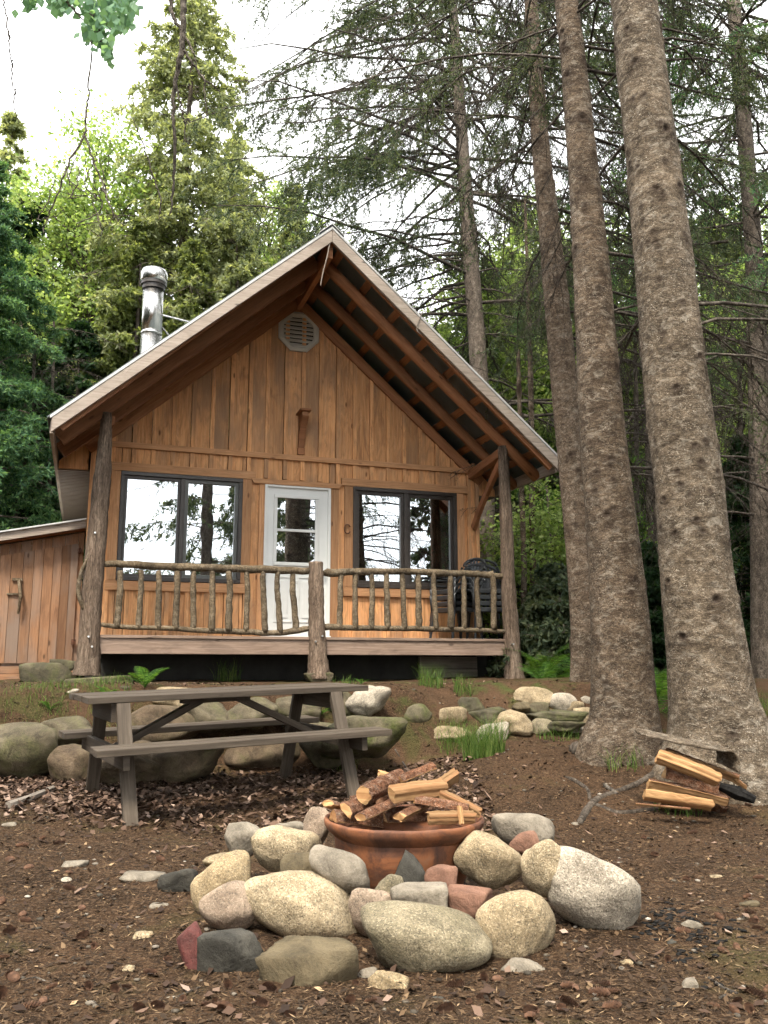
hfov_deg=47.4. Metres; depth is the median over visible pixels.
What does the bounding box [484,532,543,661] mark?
fir tree
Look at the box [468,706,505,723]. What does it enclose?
boulder
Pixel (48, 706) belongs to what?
fern
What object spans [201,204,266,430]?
conifer
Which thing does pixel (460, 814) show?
firewood
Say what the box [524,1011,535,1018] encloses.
spruce cone
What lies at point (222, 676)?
grass tuft
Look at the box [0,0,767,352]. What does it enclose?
sky
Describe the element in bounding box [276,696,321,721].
boulder
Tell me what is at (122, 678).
base stone
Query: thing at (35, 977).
fallen stick
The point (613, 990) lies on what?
spruce cone
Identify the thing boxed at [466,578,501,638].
plastic chair
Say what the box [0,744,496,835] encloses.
dead leaves
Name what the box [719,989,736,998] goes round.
fallen stick
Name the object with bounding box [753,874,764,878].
spruce cone
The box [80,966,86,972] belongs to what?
spruce cone
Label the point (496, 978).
spruce cone
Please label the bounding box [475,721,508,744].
boulder
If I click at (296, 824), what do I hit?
boulder
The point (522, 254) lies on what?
forest spruce
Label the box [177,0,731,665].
spruce tree
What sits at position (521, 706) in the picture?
boulder
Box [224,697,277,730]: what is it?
boulder
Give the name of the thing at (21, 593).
door
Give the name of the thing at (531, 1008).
spruce cone
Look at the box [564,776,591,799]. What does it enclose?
stick
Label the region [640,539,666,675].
fir tree
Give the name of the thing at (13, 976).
spruce cone
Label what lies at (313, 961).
boulder
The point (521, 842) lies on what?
boulder
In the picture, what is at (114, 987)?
spruce cone
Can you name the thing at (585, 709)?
boulder
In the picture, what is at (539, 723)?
boulder
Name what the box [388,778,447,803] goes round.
firewood
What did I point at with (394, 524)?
window
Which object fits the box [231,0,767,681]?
spruce tree
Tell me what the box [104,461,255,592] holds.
window
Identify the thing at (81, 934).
spruce cone
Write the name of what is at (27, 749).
boulder
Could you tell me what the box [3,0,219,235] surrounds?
overhanging tree
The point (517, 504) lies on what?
forest spruce
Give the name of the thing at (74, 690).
loose stone
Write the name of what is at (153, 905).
loose stone
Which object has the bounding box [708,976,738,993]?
fallen stick
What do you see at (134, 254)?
conifer
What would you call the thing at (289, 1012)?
spruce cone
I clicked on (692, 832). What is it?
spruce cone
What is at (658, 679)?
fern
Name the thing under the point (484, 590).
plastic chair
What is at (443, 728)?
boulder
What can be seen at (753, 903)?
loose stone
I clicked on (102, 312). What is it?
conifer
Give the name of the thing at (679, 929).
spruce cone
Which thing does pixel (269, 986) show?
spruce cone
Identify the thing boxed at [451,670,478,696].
grass tuft
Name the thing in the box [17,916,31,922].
spruce cone
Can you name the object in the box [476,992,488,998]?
spruce cone
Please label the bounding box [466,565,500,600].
plastic chair
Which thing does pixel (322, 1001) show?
scattered leaves
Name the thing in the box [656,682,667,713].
fern
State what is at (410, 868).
boulder
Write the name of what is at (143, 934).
loose stone
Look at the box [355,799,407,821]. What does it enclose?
firewood
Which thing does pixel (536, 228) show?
leafy tree
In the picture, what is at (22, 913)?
spruce cone
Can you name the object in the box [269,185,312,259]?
conifer
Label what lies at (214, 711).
boulder
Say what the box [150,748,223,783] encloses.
boulder
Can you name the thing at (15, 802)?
fallen stick
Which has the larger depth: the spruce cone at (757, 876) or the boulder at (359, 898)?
the spruce cone at (757, 876)
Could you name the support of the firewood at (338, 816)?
in the fire bowl
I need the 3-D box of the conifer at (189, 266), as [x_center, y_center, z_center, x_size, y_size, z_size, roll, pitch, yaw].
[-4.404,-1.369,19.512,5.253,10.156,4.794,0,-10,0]
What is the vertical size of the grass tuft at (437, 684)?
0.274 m
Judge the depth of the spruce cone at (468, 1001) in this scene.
2.47 m
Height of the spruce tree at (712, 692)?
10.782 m
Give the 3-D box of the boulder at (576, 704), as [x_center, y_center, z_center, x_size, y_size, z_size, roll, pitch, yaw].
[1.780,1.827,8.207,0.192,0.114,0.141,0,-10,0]
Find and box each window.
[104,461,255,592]
[341,478,466,597]
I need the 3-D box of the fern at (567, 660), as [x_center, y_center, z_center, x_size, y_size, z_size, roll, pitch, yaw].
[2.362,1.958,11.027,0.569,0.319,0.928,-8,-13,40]
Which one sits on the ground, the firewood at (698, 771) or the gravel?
the gravel
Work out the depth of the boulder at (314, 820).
3.74 m
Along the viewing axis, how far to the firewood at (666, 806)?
5.24 m
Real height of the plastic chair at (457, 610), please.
0.907 m
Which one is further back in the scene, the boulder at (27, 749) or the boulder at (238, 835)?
the boulder at (27, 749)
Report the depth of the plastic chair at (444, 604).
12.02 m
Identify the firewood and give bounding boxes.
[321,799,340,809]
[329,809,383,827]
[340,797,375,818]
[350,794,403,803]
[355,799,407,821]
[356,769,406,804]
[378,770,388,776]
[383,806,449,822]
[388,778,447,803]
[393,804,430,821]
[398,762,436,782]
[414,796,468,810]
[425,810,476,824]
[435,768,458,797]
[438,790,481,817]
[457,806,463,824]
[636,803,690,809]
[643,789,714,810]
[646,778,728,806]
[655,750,721,785]
[658,782,729,812]
[661,767,721,793]
[664,747,739,781]
[731,779,746,789]
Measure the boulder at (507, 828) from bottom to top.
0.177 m
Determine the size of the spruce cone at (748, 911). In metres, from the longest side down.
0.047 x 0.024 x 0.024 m
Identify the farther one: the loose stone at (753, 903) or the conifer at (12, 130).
the conifer at (12, 130)
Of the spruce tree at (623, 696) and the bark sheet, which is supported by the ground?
the spruce tree at (623, 696)
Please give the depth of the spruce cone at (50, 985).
2.64 m
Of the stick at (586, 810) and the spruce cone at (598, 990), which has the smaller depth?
the spruce cone at (598, 990)
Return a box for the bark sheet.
[635,728,740,772]
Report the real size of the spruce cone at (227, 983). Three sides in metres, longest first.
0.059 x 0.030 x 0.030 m
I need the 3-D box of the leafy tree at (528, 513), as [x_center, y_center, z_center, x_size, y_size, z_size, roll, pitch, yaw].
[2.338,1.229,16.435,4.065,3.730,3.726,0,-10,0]
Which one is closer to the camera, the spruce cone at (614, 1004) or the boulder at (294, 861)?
the spruce cone at (614, 1004)
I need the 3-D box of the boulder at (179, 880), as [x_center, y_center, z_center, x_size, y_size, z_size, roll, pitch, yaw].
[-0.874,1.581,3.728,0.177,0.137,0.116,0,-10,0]
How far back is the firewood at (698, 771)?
5.33 m
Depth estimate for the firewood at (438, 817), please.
3.45 m
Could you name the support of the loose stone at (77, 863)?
on the ground
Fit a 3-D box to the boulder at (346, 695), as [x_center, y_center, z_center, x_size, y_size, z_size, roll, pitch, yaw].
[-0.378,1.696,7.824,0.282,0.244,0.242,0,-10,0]
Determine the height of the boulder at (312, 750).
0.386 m
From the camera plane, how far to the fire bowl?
3.35 m
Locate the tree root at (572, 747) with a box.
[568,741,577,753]
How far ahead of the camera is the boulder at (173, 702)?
7.73 m
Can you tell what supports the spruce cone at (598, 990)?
on the ground
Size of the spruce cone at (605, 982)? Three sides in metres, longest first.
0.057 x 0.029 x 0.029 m
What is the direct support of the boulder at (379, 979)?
on the ground
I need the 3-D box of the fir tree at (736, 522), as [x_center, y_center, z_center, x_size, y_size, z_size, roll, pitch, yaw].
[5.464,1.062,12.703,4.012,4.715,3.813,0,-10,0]
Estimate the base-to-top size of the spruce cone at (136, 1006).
0.030 m
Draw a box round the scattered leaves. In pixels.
[0,679,767,1023]
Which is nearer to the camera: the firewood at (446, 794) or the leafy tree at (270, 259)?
the firewood at (446, 794)
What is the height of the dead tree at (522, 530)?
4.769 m
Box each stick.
[5,786,55,808]
[20,976,61,986]
[165,986,199,1002]
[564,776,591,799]
[577,770,653,823]
[595,803,658,813]
[603,783,618,793]
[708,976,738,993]
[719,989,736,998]
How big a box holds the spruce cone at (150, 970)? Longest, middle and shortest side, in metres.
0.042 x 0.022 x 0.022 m
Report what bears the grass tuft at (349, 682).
on the ground
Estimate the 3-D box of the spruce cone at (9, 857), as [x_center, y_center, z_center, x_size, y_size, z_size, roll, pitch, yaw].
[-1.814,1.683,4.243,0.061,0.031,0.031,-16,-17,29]
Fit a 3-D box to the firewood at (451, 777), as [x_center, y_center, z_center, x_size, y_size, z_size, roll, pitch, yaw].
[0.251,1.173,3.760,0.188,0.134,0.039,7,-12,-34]
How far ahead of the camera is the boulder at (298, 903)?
3.12 m
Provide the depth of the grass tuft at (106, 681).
7.87 m
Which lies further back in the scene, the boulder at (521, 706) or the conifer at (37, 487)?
the conifer at (37, 487)
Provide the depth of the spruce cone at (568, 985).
2.58 m
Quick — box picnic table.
[59,682,391,825]
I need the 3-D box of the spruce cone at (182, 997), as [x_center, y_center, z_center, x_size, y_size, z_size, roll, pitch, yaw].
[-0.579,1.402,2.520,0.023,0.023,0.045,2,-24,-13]
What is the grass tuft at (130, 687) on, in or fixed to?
on the ground
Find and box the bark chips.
[0,680,767,1023]
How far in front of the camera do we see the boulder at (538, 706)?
8.05 m
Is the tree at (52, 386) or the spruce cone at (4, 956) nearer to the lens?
the spruce cone at (4, 956)
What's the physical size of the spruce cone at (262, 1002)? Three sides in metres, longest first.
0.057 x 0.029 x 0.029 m
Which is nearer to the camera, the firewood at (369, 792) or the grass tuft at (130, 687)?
the firewood at (369, 792)
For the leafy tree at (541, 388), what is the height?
8.906 m
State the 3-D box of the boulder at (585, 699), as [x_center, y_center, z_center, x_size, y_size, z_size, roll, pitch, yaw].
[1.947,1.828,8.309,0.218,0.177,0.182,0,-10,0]
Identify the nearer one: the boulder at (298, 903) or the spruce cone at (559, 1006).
the spruce cone at (559, 1006)
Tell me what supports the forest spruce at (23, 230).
on the ground
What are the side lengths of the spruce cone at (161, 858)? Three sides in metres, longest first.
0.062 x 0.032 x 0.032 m
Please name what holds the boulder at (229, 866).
on the ground
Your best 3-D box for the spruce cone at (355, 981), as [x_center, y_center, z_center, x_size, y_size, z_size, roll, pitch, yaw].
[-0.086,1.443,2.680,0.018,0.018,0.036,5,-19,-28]
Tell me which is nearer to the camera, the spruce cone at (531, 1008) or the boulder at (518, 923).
the spruce cone at (531, 1008)
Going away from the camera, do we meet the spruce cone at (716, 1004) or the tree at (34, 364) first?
the spruce cone at (716, 1004)
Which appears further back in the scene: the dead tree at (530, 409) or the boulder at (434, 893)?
the dead tree at (530, 409)
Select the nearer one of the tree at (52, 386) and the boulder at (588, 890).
the boulder at (588, 890)
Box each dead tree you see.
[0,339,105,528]
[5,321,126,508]
[448,349,554,608]
[460,175,575,591]
[559,253,725,523]
[711,349,743,452]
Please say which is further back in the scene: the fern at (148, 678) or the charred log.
the fern at (148, 678)
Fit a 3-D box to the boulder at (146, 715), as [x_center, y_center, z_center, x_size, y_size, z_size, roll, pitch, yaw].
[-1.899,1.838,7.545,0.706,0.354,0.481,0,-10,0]
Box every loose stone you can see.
[1,822,16,825]
[61,860,88,866]
[61,877,71,881]
[67,689,78,692]
[119,870,165,881]
[122,965,134,971]
[132,930,152,938]
[149,902,168,908]
[620,959,632,964]
[667,939,676,943]
[681,920,702,928]
[682,977,698,987]
[709,874,723,877]
[739,900,759,906]
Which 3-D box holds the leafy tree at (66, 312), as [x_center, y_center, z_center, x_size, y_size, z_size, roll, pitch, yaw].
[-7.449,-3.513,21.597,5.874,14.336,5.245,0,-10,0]
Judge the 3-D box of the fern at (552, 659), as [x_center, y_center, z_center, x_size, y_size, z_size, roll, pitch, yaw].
[2.134,1.858,11.350,1.225,0.382,0.982,0,-10,0]
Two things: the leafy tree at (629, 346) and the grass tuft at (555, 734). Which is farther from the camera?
the leafy tree at (629, 346)
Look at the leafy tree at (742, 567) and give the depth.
13.94 m
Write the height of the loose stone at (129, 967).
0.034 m
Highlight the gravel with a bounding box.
[6,683,767,1016]
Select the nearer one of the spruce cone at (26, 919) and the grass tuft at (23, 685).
the spruce cone at (26, 919)
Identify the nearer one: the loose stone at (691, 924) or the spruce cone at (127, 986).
the spruce cone at (127, 986)
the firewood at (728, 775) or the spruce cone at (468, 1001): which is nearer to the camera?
the spruce cone at (468, 1001)
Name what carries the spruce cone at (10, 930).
on the ground
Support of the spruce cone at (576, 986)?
on the ground
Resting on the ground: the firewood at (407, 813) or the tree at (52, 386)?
the tree at (52, 386)
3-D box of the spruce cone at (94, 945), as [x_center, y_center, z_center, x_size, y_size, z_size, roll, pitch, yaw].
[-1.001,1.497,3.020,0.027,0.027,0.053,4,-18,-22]
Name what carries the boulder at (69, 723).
on the boulder at (27, 749)
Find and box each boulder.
[0,722,57,778]
[41,716,91,745]
[47,744,88,781]
[100,740,160,786]
[131,705,199,741]
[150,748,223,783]
[152,687,182,705]
[157,868,197,891]
[177,921,201,969]
[183,702,227,732]
[190,850,250,911]
[197,928,263,972]
[198,880,254,929]
[203,852,227,866]
[223,734,300,767]
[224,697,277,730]
[224,822,259,856]
[244,870,357,937]
[251,825,321,871]
[255,935,358,986]
[275,821,302,829]
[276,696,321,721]
[280,852,313,871]
[299,722,340,768]
[303,807,328,843]
[309,844,369,892]
[320,715,407,758]
[328,692,354,715]
[345,685,391,716]
[348,888,391,936]
[358,967,377,977]
[360,900,492,972]
[367,970,409,989]
[374,874,403,892]
[390,882,447,906]
[395,849,424,881]
[404,703,431,722]
[424,864,457,886]
[434,726,471,741]
[439,707,466,722]
[447,884,492,918]
[453,830,521,888]
[457,697,484,711]
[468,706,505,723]
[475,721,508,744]
[475,890,555,957]
[491,813,554,844]
[494,709,532,736]
[501,957,544,971]
[509,830,539,855]
[511,702,530,711]
[513,687,552,703]
[521,839,560,897]
[526,702,548,712]
[526,709,588,721]
[532,718,552,734]
[547,721,585,731]
[547,846,640,929]
[549,693,576,709]
[567,701,583,709]
[570,726,583,732]
[573,707,589,725]
[581,696,589,702]
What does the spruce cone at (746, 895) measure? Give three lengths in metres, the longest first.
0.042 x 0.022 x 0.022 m
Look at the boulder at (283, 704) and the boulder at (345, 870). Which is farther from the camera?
the boulder at (283, 704)
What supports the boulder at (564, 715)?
on the ground
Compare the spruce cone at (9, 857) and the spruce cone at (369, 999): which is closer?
the spruce cone at (369, 999)
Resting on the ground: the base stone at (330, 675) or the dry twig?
the base stone at (330, 675)
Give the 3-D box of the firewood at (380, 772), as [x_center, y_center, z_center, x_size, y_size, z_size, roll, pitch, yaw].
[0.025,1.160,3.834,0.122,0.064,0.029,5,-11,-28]
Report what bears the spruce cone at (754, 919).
on the ground
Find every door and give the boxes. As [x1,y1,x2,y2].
[0,543,81,662]
[252,478,342,636]
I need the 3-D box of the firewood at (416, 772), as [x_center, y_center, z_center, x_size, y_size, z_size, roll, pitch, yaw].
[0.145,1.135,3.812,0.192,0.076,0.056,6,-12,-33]
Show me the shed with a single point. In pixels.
(39, 602)
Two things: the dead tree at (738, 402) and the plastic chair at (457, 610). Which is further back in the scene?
the dead tree at (738, 402)
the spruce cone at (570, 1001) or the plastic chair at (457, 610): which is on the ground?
the spruce cone at (570, 1001)
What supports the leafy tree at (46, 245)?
on the ground
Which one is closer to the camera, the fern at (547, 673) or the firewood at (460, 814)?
the firewood at (460, 814)
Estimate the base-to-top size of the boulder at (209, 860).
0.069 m
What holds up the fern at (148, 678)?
on the ground
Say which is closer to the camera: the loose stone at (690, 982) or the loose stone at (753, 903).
the loose stone at (690, 982)
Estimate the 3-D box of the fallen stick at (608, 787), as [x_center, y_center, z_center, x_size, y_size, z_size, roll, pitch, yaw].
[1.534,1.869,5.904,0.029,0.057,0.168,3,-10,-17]
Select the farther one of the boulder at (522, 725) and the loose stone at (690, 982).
the boulder at (522, 725)
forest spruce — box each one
[0,192,69,411]
[162,293,173,329]
[462,255,556,551]
[507,197,555,524]
[695,190,745,474]
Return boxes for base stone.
[19,662,75,682]
[49,659,74,670]
[63,675,132,682]
[304,672,333,681]
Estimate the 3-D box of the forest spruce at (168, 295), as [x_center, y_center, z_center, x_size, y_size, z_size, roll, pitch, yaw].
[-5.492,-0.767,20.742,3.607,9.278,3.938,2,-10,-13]
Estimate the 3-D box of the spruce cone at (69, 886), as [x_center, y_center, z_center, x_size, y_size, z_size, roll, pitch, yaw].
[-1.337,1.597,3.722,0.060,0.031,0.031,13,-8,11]
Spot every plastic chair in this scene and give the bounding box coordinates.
[429,558,485,620]
[429,563,485,626]
[429,569,483,633]
[429,578,485,638]
[464,559,500,594]
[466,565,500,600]
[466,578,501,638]
[467,570,501,606]
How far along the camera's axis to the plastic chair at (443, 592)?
12.22 m
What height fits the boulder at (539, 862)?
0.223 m
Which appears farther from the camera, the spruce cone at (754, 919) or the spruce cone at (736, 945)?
the spruce cone at (754, 919)
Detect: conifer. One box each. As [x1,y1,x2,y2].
[0,108,47,317]
[0,395,82,577]
[4,319,102,580]
[15,222,95,484]
[24,0,278,582]
[39,306,135,560]
[75,216,173,562]
[135,189,177,321]
[162,236,228,432]
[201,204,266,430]
[204,134,262,279]
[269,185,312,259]
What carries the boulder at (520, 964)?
on the ground
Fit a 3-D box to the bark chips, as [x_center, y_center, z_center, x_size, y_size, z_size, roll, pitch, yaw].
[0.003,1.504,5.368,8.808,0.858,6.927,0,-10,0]
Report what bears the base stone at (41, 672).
on the ground
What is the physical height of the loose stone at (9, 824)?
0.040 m
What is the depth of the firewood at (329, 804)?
3.59 m
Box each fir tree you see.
[0,160,86,676]
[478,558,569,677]
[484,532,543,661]
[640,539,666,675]
[722,432,750,659]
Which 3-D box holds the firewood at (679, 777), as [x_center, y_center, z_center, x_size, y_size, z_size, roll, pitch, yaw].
[1.940,1.698,5.510,0.369,0.181,0.153,0,-10,0]
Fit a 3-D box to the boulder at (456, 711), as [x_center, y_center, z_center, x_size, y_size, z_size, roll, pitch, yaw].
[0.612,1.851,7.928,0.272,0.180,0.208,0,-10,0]
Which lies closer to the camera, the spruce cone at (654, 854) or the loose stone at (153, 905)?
the loose stone at (153, 905)
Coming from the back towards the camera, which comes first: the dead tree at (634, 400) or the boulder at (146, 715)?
the dead tree at (634, 400)
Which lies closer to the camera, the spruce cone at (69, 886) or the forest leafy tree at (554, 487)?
the spruce cone at (69, 886)
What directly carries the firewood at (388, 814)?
in the fire bowl
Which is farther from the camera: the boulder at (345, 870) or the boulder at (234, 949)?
the boulder at (345, 870)
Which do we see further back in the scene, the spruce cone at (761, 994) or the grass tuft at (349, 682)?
the grass tuft at (349, 682)
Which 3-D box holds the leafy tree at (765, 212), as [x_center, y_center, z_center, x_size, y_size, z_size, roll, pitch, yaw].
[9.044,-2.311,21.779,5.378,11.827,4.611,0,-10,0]
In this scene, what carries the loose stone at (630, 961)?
on the ground
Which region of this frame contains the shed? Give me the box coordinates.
[0,518,85,679]
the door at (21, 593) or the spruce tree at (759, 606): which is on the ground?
the spruce tree at (759, 606)
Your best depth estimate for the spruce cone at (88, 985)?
2.63 m
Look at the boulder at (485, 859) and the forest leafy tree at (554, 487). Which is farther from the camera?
the forest leafy tree at (554, 487)
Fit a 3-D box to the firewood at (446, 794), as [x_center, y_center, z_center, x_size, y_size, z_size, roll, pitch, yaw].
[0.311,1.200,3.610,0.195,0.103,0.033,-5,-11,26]
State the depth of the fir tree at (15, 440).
16.25 m
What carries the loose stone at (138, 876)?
on the ground
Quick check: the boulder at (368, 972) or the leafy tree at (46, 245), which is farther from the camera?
the leafy tree at (46, 245)
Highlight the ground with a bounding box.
[0,676,767,1023]
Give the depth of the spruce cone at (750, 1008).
2.43 m
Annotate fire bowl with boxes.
[324,804,484,893]
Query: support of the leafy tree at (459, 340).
on the ground
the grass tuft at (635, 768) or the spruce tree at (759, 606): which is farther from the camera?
the spruce tree at (759, 606)
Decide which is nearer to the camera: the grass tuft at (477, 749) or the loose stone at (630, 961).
the loose stone at (630, 961)
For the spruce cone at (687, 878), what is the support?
on the ground
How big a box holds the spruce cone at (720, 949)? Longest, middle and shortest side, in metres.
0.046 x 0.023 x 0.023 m
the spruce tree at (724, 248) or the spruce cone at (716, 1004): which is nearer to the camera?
the spruce cone at (716, 1004)
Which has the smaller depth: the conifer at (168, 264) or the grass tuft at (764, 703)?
the grass tuft at (764, 703)
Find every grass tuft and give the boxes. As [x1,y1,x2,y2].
[0,679,74,722]
[36,675,114,721]
[88,672,132,738]
[210,658,243,681]
[333,673,355,683]
[410,663,448,688]
[428,711,471,755]
[449,714,514,761]
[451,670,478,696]
[528,708,580,740]
[597,742,644,772]
[653,802,702,816]
[758,692,767,715]
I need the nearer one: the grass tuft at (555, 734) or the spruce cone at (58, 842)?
the spruce cone at (58, 842)
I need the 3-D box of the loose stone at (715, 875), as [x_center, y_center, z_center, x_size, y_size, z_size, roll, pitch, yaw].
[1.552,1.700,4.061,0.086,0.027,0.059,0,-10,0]
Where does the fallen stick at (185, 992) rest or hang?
on the ground
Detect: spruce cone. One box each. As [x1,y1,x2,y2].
[0,896,5,904]
[0,953,9,959]
[0,985,7,998]
[2,926,16,934]
[5,856,14,860]
[7,971,20,981]
[15,842,28,846]
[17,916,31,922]
[18,910,26,917]
[20,1000,40,1010]
[23,864,33,869]
[39,996,47,1004]
[45,982,57,988]
[53,839,65,844]
[63,883,75,889]
[75,930,88,939]
[78,904,85,910]
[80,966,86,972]
[84,981,92,990]
[90,941,97,948]
[110,983,119,992]
[121,983,132,988]
[132,1002,146,1012]
[144,968,156,974]
[150,1000,164,1008]
[156,855,164,861]
[163,955,172,959]
[179,994,186,1002]
[201,1000,215,1006]
[216,1000,232,1006]
[217,1004,225,1012]
[223,979,232,988]
[255,997,268,1006]
[262,982,277,991]
[284,1009,296,1016]
[344,994,355,1004]
[352,979,359,984]
[364,996,376,1002]
[435,1002,454,1012]
[445,979,464,987]
[466,998,471,1004]
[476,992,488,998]
[480,972,487,981]
[492,975,502,981]
[523,1004,538,1013]
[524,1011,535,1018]
[556,1003,566,1010]
[559,995,578,1007]
[560,980,574,988]
[572,984,578,991]
[588,986,610,996]
[592,979,610,986]
[602,1000,621,1009]
[606,987,619,993]
[650,851,658,856]
[664,954,670,961]
[675,926,690,932]
[683,875,690,880]
[687,830,697,833]
[706,1002,720,1007]
[714,912,723,919]
[717,946,729,953]
[728,1004,739,1012]
[732,996,742,1002]
[733,942,740,949]
[743,893,751,898]
[744,908,755,913]
[744,986,766,998]
[744,1002,754,1012]
[748,917,758,922]
[752,925,764,929]
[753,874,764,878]
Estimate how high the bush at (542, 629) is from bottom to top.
2.301 m
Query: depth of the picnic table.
6.13 m
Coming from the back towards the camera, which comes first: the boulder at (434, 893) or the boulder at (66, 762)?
the boulder at (66, 762)
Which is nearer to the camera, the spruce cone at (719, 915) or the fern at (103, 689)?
the spruce cone at (719, 915)
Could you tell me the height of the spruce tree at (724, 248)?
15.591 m
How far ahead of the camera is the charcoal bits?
3.11 m
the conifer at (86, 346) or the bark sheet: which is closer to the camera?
the bark sheet
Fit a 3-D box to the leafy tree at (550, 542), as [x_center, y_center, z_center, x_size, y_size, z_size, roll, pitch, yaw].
[2.836,0.818,13.883,4.088,3.992,3.455,0,-10,0]
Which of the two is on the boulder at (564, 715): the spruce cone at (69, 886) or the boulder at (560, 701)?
the boulder at (560, 701)
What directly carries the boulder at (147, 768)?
on the ground
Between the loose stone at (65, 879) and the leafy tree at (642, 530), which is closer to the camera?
the loose stone at (65, 879)
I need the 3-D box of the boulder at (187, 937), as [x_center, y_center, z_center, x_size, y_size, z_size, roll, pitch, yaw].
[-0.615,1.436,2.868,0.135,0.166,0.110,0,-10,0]
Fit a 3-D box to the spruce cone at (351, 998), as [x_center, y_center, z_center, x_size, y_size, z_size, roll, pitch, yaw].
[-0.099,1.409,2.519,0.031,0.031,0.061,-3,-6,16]
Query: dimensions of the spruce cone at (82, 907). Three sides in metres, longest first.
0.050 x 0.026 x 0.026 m
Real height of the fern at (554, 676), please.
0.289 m
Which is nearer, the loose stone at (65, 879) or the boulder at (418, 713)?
the loose stone at (65, 879)
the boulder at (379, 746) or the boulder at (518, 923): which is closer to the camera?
the boulder at (518, 923)
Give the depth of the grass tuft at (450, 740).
7.63 m
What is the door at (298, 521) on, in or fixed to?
in the cabin
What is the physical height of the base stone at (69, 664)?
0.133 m
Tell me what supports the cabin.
on the ground
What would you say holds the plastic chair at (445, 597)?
on the plastic chair at (444, 604)
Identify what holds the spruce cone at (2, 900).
on the ground
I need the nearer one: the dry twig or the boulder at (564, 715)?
the boulder at (564, 715)
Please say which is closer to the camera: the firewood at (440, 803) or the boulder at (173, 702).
the firewood at (440, 803)
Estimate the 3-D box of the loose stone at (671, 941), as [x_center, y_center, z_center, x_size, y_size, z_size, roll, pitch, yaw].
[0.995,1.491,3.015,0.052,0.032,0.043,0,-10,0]
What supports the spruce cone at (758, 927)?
on the ground
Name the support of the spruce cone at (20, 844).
on the ground
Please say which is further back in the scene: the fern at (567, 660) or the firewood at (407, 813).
the fern at (567, 660)
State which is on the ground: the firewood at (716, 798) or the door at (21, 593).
the firewood at (716, 798)
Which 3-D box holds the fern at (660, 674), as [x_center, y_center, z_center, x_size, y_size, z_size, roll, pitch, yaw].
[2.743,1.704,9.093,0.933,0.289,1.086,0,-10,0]
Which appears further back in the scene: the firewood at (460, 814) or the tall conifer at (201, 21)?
the tall conifer at (201, 21)
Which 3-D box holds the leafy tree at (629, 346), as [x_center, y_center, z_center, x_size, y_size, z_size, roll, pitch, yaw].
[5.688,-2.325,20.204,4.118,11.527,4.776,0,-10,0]
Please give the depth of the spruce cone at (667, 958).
2.81 m
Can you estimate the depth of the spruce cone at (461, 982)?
2.64 m
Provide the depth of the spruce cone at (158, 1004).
2.48 m
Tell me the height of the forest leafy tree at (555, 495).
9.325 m
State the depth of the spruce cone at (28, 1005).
2.50 m
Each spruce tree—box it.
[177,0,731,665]
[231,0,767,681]
[289,0,767,766]
[446,0,767,805]
[473,0,767,541]
[507,0,767,678]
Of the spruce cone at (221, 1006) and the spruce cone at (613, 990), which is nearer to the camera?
the spruce cone at (221, 1006)
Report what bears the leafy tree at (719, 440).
on the ground
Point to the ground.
(416, 748)
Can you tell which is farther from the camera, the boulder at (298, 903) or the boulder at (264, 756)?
the boulder at (264, 756)
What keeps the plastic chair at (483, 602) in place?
on the plastic chair at (488, 609)
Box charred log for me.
[719,783,755,803]
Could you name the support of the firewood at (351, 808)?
on the firewood at (338, 816)
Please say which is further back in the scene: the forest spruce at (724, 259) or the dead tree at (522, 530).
the forest spruce at (724, 259)
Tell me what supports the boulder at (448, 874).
on the boulder at (470, 900)
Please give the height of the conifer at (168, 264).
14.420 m
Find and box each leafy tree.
[1,87,201,397]
[1,180,122,341]
[249,170,360,277]
[412,230,551,436]
[433,281,645,537]
[444,174,626,503]
[479,475,656,638]
[490,234,706,484]
[495,489,562,557]
[527,477,561,508]
[557,446,748,615]
[602,181,645,538]
[626,209,767,462]
[633,398,747,534]
[640,516,749,616]
[689,197,767,296]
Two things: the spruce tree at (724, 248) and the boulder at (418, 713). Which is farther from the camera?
the spruce tree at (724, 248)
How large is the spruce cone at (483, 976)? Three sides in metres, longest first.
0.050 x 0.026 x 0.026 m
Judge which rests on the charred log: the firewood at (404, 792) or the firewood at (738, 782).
the firewood at (738, 782)
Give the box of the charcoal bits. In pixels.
[631,899,767,989]
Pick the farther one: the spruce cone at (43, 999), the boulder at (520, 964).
the boulder at (520, 964)
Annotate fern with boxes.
[40,701,59,709]
[94,685,118,691]
[114,666,168,686]
[502,643,568,668]
[517,656,568,678]
[530,665,569,677]
[547,655,569,673]
[654,668,666,683]
[654,668,667,696]
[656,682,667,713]
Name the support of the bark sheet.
on the firewood at (728, 775)
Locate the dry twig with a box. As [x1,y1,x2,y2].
[320,244,329,285]
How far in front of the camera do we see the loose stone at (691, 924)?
3.16 m
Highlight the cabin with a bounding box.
[47,223,557,680]
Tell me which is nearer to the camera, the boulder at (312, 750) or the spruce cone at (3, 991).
the spruce cone at (3, 991)
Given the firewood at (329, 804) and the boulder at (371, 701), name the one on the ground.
the boulder at (371, 701)
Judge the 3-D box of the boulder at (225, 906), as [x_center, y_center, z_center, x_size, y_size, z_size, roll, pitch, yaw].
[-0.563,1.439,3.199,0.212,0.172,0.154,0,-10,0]
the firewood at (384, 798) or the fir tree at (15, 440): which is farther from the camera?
the fir tree at (15, 440)
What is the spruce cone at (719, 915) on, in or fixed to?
on the ground
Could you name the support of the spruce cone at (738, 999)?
on the ground
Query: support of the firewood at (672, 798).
on the ground
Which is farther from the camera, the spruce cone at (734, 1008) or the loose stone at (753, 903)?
the loose stone at (753, 903)
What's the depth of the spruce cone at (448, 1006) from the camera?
2.42 m

